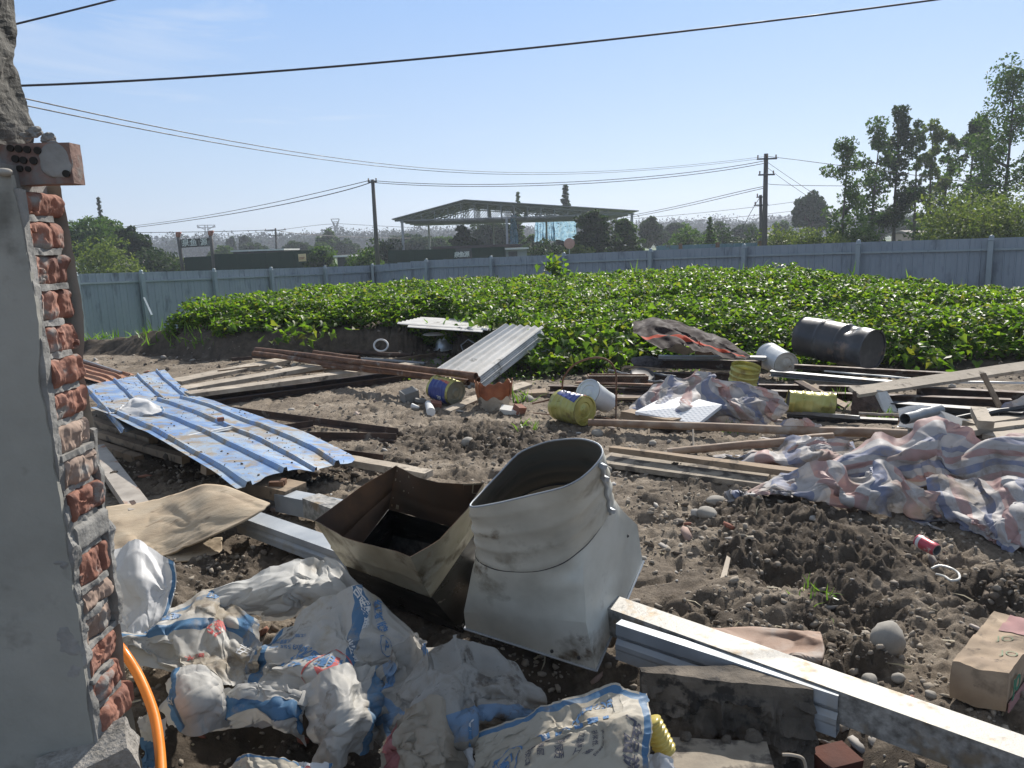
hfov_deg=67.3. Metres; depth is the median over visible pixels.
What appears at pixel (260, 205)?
overhead wire
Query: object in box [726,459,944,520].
striped tarpaulin
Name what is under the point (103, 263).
shrub
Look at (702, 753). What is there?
plywood offcut
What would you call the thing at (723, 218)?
overhead wire
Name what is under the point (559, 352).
vine clump
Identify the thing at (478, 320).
vine clump
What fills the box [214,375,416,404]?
steel channel
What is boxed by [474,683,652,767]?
cement sack
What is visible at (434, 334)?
plate
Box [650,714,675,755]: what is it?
ribbed bottle
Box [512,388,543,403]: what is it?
grass tuft
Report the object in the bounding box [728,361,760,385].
tin pail
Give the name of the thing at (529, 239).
feathery tree
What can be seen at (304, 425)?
angle iron
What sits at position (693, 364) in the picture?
steel bar
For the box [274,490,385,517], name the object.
galvanised tube
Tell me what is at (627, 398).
strip
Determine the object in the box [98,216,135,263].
broad tree
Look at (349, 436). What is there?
angle iron
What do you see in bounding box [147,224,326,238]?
overhead wire
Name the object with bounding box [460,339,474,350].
bent rack
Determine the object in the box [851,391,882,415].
fibre board
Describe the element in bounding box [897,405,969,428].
plastic sheet
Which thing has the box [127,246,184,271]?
shrub
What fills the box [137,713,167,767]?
cement sack
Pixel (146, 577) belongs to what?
cement sack
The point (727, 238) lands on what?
shrub
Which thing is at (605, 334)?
vine clump
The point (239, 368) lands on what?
plank
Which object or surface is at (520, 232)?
conifer
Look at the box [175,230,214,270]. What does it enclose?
entrance gate
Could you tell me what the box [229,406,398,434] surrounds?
angle iron
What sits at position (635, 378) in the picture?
perforated box
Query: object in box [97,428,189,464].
timber
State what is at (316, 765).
cement sack
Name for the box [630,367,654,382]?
wheel
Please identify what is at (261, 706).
cement sack
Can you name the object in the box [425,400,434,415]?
plastic cup
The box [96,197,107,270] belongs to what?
conifer
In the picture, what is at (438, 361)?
stone
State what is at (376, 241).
utility pole
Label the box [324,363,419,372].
plank
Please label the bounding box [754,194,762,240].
utility pole
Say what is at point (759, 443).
round pole
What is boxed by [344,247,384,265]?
shrub
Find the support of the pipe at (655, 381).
on the ground at (212, 750)
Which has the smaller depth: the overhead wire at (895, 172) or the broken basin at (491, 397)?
the broken basin at (491, 397)
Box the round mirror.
[564,238,574,253]
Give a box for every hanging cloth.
[510,215,517,243]
[534,222,555,241]
[554,221,575,240]
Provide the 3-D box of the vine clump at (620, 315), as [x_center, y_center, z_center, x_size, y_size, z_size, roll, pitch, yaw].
[1.813,-0.823,11.026,1.676,0.656,0.794,-2,10,0]
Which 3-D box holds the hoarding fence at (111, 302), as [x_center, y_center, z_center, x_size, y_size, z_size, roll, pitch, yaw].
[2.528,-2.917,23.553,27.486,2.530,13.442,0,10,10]
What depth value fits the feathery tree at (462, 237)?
73.82 m
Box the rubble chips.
[93,326,980,753]
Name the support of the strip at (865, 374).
on the steel bar at (864, 370)
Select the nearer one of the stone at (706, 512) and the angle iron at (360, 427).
the stone at (706, 512)
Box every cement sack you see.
[114,539,176,647]
[122,588,262,685]
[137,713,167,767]
[158,664,231,736]
[208,557,359,620]
[210,682,307,745]
[230,753,303,767]
[244,585,411,689]
[298,762,332,767]
[299,662,384,767]
[374,631,546,750]
[379,694,473,767]
[463,719,474,767]
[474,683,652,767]
[648,752,674,767]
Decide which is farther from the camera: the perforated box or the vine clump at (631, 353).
the vine clump at (631, 353)
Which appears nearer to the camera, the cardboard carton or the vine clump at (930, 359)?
the cardboard carton
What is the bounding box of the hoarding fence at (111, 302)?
[77,235,1023,339]
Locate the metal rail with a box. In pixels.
[190,426,232,434]
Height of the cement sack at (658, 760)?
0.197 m
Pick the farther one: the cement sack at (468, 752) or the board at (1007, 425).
the board at (1007, 425)
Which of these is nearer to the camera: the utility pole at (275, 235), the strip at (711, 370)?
the strip at (711, 370)
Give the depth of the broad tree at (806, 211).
91.71 m
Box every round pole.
[588,419,907,437]
[667,433,834,453]
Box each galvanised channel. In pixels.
[236,512,348,572]
[615,619,839,737]
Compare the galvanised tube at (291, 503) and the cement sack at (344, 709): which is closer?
the cement sack at (344, 709)
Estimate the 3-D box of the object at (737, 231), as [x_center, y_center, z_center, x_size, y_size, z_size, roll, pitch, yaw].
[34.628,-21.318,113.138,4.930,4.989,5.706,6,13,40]
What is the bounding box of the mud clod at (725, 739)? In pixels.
[721,735,730,743]
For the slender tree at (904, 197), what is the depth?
48.18 m
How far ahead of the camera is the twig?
2.30 m
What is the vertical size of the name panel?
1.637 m
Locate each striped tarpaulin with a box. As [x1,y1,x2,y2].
[626,371,788,424]
[713,435,855,467]
[724,487,792,502]
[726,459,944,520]
[761,418,862,440]
[786,416,1023,486]
[787,437,853,451]
[908,518,947,529]
[926,473,1023,552]
[998,395,1023,414]
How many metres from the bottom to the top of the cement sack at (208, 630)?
0.152 m
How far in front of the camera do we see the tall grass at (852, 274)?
14.46 m
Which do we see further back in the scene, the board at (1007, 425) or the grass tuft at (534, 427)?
the grass tuft at (534, 427)
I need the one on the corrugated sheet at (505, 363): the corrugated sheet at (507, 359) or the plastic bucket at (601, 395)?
the corrugated sheet at (507, 359)
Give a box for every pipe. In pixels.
[251,351,470,384]
[254,347,477,378]
[312,350,360,358]
[322,365,480,382]
[339,349,412,356]
[361,357,425,365]
[648,379,662,382]
[654,372,676,377]
[957,405,1023,418]
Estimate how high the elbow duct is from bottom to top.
0.936 m
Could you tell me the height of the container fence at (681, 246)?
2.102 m
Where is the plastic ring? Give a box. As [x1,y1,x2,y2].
[373,339,388,351]
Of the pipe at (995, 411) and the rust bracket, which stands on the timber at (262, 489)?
the rust bracket
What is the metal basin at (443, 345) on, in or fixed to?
on the ground at (212, 750)
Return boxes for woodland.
[75,209,1023,264]
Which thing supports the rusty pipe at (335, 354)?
on the ground at (212, 750)
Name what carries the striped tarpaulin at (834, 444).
on the striped tarpaulin at (799, 456)
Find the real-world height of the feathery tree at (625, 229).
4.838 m
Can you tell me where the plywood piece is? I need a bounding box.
[166,537,222,562]
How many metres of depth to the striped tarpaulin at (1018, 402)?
6.47 m
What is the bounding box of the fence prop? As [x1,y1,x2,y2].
[143,297,152,316]
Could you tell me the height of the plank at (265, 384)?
0.077 m
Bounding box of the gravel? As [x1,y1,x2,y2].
[107,326,965,756]
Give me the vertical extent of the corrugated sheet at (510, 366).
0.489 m
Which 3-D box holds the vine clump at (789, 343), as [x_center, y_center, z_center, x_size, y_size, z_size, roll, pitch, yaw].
[4.088,-0.495,9.934,1.456,0.637,0.734,-2,10,0]
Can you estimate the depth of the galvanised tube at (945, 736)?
2.45 m
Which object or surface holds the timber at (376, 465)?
on the ground at (212, 750)
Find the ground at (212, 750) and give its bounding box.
[76,234,1023,767]
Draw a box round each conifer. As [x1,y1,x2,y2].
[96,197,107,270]
[515,192,524,242]
[552,185,580,253]
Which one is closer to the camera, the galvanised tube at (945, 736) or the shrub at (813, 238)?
the galvanised tube at (945, 736)
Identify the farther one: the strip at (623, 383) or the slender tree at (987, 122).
the slender tree at (987, 122)
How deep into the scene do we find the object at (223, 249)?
127.13 m
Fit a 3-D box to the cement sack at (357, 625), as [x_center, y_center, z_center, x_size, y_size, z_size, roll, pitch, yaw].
[-0.684,0.991,2.933,0.521,0.319,0.554,7,13,41]
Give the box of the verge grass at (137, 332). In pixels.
[84,308,267,348]
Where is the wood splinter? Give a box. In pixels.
[720,556,729,577]
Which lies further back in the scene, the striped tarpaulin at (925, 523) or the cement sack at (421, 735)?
the striped tarpaulin at (925, 523)
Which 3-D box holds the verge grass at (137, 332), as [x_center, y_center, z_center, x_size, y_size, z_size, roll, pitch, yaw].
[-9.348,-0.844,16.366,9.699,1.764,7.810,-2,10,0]
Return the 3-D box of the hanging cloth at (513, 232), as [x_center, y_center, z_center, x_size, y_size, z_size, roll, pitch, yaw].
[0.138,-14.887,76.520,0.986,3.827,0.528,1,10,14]
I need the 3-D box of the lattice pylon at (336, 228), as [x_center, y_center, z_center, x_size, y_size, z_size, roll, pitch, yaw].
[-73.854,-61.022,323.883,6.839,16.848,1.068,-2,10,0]
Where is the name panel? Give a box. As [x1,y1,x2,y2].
[454,247,481,258]
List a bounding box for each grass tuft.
[501,362,522,377]
[511,418,541,429]
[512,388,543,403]
[763,357,801,380]
[785,573,841,621]
[828,387,851,410]
[857,406,893,417]
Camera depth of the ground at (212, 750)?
4.10 m
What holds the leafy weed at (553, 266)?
on the sweet potato vines
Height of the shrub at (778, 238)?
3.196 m
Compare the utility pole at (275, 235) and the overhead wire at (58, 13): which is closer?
the overhead wire at (58, 13)
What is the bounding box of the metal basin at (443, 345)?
[434,338,452,351]
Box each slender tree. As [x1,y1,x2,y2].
[819,136,883,237]
[836,115,900,235]
[875,104,926,240]
[903,124,936,238]
[915,118,950,237]
[921,132,963,225]
[938,52,1023,214]
[942,120,993,228]
[962,114,1007,211]
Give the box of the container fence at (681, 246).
[656,241,761,249]
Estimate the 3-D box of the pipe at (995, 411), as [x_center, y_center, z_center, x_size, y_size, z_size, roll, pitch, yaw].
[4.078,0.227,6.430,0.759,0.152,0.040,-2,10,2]
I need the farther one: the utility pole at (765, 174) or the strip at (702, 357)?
the utility pole at (765, 174)
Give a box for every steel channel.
[203,373,395,399]
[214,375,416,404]
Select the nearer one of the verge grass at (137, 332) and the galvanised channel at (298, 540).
the galvanised channel at (298, 540)
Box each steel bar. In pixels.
[83,359,122,373]
[231,356,252,360]
[237,385,296,393]
[251,355,317,359]
[394,353,435,359]
[548,384,649,393]
[548,392,641,401]
[621,371,729,380]
[654,359,761,368]
[758,384,857,391]
[769,370,891,384]
[773,390,1011,406]
[786,414,897,424]
[794,364,947,375]
[891,401,1023,415]
[916,386,1023,400]
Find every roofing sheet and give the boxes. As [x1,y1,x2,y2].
[87,369,195,432]
[90,395,354,488]
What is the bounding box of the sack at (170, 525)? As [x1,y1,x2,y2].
[106,484,269,556]
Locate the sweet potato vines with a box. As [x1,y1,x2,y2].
[161,262,1023,373]
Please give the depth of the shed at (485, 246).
68.60 m
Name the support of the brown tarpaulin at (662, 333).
on the strip at (702, 357)
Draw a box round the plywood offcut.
[670,737,773,767]
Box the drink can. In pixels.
[913,535,940,555]
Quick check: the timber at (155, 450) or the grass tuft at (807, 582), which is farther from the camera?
the timber at (155, 450)
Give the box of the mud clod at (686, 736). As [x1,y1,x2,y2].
[680,731,691,741]
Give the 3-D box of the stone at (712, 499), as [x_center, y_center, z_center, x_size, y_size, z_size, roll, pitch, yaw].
[1.273,0.725,4.804,0.125,0.055,0.098,-2,10,0]
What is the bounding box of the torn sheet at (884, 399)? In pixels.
[875,390,897,412]
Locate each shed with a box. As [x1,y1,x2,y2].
[230,249,299,253]
[333,255,357,266]
[430,244,521,256]
[505,247,528,256]
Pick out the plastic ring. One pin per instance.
(374, 343)
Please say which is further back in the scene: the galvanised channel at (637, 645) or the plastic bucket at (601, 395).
the plastic bucket at (601, 395)
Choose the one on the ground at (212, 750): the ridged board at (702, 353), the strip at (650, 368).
the ridged board at (702, 353)
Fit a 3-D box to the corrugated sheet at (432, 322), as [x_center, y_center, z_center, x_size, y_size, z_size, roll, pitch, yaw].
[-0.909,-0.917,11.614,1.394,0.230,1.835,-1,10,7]
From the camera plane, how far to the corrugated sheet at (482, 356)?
9.80 m
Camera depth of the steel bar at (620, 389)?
8.20 m
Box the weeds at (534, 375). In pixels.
[403,335,673,382]
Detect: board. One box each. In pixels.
[298,254,305,261]
[605,452,770,487]
[635,396,721,421]
[640,664,818,767]
[694,351,713,354]
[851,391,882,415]
[962,414,1023,425]
[968,420,1023,435]
[982,428,1023,438]
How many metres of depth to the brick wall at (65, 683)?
2.06 m
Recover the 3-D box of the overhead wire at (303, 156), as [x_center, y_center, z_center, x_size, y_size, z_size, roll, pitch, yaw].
[1.423,-7.674,26.350,7.580,3.024,41.819,3,11,27]
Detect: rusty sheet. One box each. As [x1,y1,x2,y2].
[83,362,134,382]
[713,626,824,664]
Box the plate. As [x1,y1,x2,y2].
[423,332,447,335]
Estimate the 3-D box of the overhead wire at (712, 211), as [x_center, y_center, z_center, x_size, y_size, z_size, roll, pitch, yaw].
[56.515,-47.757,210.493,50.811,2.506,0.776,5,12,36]
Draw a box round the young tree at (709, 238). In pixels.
[703,217,716,243]
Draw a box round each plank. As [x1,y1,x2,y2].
[173,358,290,384]
[178,364,325,390]
[184,362,414,396]
[218,365,259,371]
[286,368,326,375]
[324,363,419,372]
[443,395,477,412]
[512,382,531,392]
[525,388,546,396]
[609,446,797,474]
[848,361,1023,397]
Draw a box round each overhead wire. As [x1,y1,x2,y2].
[16,0,114,24]
[21,0,937,86]
[25,98,763,172]
[27,105,755,174]
[125,180,370,226]
[136,183,368,227]
[138,229,274,232]
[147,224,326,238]
[278,230,410,238]
[335,223,454,229]
[374,161,762,184]
[375,163,763,186]
[608,188,762,220]
[610,186,762,218]
[634,202,791,218]
[658,211,790,223]
[768,156,1020,188]
[770,184,1023,185]
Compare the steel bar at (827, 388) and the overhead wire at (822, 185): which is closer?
the steel bar at (827, 388)
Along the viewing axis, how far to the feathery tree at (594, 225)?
60.16 m
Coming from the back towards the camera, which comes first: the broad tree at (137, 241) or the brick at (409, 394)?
the broad tree at (137, 241)
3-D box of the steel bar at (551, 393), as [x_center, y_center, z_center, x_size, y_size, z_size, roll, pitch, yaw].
[0.895,0.136,8.059,1.091,0.065,0.100,3,11,26]
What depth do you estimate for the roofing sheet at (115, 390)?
8.09 m
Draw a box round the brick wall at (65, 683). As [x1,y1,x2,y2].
[0,0,141,767]
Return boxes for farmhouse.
[885,230,926,240]
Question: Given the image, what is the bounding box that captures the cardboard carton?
[949,611,1023,712]
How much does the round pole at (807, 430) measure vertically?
0.138 m
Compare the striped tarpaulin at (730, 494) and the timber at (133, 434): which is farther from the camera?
the timber at (133, 434)
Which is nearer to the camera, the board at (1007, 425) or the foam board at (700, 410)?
the board at (1007, 425)
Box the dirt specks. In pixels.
[105,462,680,473]
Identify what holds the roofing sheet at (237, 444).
on the timber at (376, 465)
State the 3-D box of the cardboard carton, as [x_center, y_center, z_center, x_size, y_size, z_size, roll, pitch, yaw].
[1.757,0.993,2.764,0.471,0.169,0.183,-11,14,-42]
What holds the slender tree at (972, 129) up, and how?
on the ground at (212, 750)
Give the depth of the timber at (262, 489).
4.78 m
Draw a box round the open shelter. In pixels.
[392,199,638,251]
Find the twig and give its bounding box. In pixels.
[782,753,806,767]
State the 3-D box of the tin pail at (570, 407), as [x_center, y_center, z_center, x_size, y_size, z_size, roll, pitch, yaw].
[0.551,0.219,7.071,0.291,0.289,0.344,-10,15,-38]
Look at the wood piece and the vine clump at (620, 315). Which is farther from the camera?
the vine clump at (620, 315)
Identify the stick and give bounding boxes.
[692,429,693,445]
[980,373,1001,407]
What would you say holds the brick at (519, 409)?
on the ground at (212, 750)
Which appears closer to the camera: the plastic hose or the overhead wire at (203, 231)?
the plastic hose
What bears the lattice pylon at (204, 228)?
on the ground at (212, 750)
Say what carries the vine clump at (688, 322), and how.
on the ground at (212, 750)
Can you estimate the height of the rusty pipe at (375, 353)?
0.121 m
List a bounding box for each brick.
[217,417,223,421]
[399,386,419,402]
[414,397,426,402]
[431,400,441,407]
[499,404,518,415]
[512,404,526,414]
[814,740,863,767]
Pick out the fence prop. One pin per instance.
(148, 307)
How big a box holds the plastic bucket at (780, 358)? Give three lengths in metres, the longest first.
0.424 x 0.322 x 0.319 m
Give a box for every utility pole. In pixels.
[264,228,278,248]
[368,178,379,264]
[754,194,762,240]
[757,153,776,245]
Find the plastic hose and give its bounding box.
[123,643,166,767]
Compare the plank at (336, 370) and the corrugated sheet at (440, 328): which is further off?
the corrugated sheet at (440, 328)
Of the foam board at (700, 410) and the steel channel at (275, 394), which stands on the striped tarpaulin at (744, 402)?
the foam board at (700, 410)
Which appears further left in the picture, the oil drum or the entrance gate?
the entrance gate
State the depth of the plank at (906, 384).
7.30 m
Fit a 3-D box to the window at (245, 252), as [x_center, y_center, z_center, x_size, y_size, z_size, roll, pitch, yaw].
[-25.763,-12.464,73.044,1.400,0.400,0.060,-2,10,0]
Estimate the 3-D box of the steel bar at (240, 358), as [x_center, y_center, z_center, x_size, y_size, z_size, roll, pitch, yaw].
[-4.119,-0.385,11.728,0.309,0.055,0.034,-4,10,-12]
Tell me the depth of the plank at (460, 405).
7.95 m
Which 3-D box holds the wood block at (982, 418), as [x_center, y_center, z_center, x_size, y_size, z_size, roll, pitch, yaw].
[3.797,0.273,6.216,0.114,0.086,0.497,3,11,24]
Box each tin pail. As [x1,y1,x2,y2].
[426,375,464,404]
[548,390,595,425]
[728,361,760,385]
[785,390,836,413]
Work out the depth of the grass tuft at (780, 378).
8.85 m
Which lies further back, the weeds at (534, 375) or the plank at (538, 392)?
the weeds at (534, 375)
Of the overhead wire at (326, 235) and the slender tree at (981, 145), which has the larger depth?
the overhead wire at (326, 235)
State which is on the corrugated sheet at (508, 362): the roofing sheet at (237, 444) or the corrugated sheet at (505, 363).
the corrugated sheet at (505, 363)
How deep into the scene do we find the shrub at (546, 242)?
62.81 m
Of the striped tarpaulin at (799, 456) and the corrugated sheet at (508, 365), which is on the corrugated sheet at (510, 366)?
the corrugated sheet at (508, 365)
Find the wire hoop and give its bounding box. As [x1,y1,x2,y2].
[532,357,616,418]
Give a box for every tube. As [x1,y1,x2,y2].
[98,444,148,510]
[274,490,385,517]
[302,493,1023,767]
[900,404,944,423]
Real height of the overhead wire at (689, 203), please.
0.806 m
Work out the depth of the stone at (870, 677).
2.82 m
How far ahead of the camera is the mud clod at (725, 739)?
2.49 m
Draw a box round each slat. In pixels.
[794,380,820,391]
[803,381,847,408]
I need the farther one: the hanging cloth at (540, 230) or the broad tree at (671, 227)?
the broad tree at (671, 227)
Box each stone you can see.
[432,358,442,364]
[461,437,472,446]
[521,395,533,401]
[591,429,602,436]
[649,440,656,445]
[697,506,716,518]
[706,495,725,503]
[861,673,876,684]
[869,620,905,656]
[891,673,905,683]
[925,690,936,698]
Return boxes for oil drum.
[791,317,885,367]
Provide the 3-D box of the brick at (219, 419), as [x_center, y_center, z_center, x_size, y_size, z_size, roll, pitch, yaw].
[-2.396,0.289,6.324,0.050,0.030,0.040,-8,12,-29]
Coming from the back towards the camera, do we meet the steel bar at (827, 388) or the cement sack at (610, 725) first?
the steel bar at (827, 388)
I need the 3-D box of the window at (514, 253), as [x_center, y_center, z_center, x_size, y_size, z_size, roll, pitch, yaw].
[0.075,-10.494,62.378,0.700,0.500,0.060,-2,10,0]
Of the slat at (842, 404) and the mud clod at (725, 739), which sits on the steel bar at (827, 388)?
the slat at (842, 404)
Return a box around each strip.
[575,381,652,385]
[617,397,638,399]
[623,365,667,370]
[658,355,766,359]
[700,368,729,372]
[784,411,859,419]
[824,370,908,378]
[931,564,960,581]
[960,381,1023,383]
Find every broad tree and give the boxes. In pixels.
[68,215,119,271]
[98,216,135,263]
[116,225,152,262]
[224,236,237,249]
[237,235,251,248]
[315,228,340,248]
[388,233,421,249]
[469,220,509,244]
[638,215,663,247]
[664,222,687,242]
[790,189,831,235]
[860,209,900,240]
[899,214,935,230]
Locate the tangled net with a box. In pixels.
[631,355,663,366]
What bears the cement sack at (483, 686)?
on the ground at (212, 750)
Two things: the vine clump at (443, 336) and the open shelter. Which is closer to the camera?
the vine clump at (443, 336)
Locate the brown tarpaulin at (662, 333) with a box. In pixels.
[633,317,749,359]
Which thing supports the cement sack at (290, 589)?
on the ground at (212, 750)
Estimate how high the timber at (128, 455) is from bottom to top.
0.066 m
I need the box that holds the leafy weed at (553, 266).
[535,253,570,276]
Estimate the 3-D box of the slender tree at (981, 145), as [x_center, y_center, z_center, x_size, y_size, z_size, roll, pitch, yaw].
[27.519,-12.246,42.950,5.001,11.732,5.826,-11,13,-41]
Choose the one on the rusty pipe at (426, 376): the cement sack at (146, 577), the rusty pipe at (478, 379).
the rusty pipe at (478, 379)
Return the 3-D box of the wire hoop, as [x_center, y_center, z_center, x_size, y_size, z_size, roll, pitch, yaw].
[0.573,0.005,7.438,0.987,0.593,0.109,7,13,40]
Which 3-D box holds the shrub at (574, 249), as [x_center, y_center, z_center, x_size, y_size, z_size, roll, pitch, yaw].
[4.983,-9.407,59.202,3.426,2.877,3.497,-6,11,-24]
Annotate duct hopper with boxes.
[314,466,483,632]
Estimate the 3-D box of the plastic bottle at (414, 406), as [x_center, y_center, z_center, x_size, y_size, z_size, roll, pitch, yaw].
[-0.994,0.228,7.910,0.086,0.057,0.060,2,11,22]
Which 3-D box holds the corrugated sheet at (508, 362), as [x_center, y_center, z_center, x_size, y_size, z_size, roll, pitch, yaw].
[-0.329,-0.365,9.880,0.830,0.489,1.681,4,12,29]
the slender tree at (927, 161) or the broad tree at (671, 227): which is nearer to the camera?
the slender tree at (927, 161)
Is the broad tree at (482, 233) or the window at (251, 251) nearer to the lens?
the window at (251, 251)
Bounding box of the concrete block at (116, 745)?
[35,716,140,767]
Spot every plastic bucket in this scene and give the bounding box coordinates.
[576,379,614,412]
[756,343,797,371]
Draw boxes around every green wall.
[214,250,325,269]
[388,247,504,263]
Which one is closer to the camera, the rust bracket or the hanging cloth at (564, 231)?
the rust bracket
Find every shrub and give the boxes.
[72,236,148,273]
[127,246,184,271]
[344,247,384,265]
[365,237,402,264]
[524,238,565,255]
[558,243,595,254]
[662,225,720,245]
[712,221,758,243]
[757,224,800,245]
[783,225,854,244]
[841,221,885,241]
[898,219,950,240]
[911,182,1023,239]
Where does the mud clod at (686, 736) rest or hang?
on the plywood offcut
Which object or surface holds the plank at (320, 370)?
on the ground at (212, 750)
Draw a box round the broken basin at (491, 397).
[474,378,512,411]
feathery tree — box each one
[448,224,483,245]
[518,234,551,255]
[564,209,621,252]
[605,218,645,251]
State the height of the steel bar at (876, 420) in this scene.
0.063 m
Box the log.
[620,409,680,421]
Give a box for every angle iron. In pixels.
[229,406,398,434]
[284,420,314,429]
[306,432,396,441]
[341,449,383,460]
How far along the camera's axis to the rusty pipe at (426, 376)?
9.28 m
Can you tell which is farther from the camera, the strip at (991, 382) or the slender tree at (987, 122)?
the slender tree at (987, 122)
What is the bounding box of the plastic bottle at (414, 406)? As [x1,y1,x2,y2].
[411,403,418,408]
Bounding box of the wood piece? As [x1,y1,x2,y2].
[667,344,693,354]
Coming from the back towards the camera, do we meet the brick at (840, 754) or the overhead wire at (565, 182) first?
the overhead wire at (565, 182)
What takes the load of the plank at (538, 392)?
on the ground at (212, 750)
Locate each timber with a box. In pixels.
[93,416,157,443]
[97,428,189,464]
[98,439,143,462]
[200,464,215,474]
[229,475,306,500]
[340,455,432,478]
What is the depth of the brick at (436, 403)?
7.91 m
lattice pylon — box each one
[197,225,214,235]
[328,218,343,237]
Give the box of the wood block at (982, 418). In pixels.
[970,407,994,429]
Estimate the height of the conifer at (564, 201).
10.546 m
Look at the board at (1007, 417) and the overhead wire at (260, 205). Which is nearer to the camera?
the board at (1007, 417)
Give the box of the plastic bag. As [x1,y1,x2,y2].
[108,397,163,416]
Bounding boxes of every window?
[233,251,247,253]
[251,251,267,252]
[509,251,516,256]
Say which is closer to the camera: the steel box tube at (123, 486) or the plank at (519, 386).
the steel box tube at (123, 486)
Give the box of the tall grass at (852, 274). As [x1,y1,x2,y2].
[142,260,1023,344]
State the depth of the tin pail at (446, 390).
8.05 m
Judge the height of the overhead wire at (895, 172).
3.042 m
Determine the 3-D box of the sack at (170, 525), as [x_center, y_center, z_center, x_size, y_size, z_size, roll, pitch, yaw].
[-1.982,0.775,4.446,1.275,0.262,0.857,-2,10,0]
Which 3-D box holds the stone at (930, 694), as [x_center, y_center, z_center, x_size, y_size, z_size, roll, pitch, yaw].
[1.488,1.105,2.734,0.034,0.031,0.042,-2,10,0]
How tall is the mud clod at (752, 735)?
0.052 m
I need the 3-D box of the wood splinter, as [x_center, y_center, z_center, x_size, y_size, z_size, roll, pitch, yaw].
[1.049,0.905,3.778,0.028,0.015,0.319,2,11,20]
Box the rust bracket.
[268,478,286,486]
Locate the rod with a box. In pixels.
[859,412,898,416]
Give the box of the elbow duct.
[463,438,644,671]
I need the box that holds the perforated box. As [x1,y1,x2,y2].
[587,374,648,385]
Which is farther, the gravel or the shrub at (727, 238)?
the shrub at (727, 238)
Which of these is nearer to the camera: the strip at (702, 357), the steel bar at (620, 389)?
the steel bar at (620, 389)
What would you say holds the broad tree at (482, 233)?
on the ground at (212, 750)
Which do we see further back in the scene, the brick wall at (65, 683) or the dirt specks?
the dirt specks
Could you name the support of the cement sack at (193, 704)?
on the ground at (212, 750)
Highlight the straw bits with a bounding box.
[125,328,1003,761]
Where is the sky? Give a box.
[13,0,1023,243]
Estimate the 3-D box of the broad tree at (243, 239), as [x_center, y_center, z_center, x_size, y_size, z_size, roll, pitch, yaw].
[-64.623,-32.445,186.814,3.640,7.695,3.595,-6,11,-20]
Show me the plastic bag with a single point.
(135, 406)
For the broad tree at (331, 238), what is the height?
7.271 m
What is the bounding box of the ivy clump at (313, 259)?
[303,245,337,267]
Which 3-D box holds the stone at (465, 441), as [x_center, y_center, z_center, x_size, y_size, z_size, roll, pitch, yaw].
[-0.370,0.487,6.391,0.106,0.092,0.104,-2,10,0]
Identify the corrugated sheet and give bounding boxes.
[397,317,495,330]
[408,325,483,332]
[438,323,543,376]
[466,339,541,388]
[470,339,539,385]
[471,333,543,384]
[480,330,541,378]
[480,332,542,381]
[485,340,542,385]
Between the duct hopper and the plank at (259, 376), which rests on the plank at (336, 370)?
the plank at (259, 376)
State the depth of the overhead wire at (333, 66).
5.28 m
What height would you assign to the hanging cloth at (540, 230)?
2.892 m
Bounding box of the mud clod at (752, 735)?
[744,728,762,742]
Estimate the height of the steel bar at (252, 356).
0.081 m
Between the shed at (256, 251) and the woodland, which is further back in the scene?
the woodland
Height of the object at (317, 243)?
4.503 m
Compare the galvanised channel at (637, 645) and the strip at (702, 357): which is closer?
the galvanised channel at (637, 645)
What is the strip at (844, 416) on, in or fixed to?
on the steel bar at (876, 420)
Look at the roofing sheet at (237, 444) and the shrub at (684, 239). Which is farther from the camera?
the shrub at (684, 239)
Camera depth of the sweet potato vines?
12.16 m
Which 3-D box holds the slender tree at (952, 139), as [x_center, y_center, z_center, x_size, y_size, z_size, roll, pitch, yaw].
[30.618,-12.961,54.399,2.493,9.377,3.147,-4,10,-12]
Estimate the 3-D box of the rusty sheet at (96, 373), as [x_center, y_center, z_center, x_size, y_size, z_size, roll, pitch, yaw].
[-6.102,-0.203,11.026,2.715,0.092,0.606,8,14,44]
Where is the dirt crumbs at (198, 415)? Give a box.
[95,371,349,476]
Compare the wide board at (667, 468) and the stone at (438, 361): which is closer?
the wide board at (667, 468)
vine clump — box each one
[228,313,358,348]
[420,315,456,341]
[424,306,536,342]
[487,294,562,317]
[523,338,617,376]
[537,319,639,351]
[539,326,609,352]
[564,336,656,372]
[595,303,700,347]
[638,314,733,338]
[772,317,881,350]
[877,333,982,376]
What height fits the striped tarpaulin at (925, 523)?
0.050 m

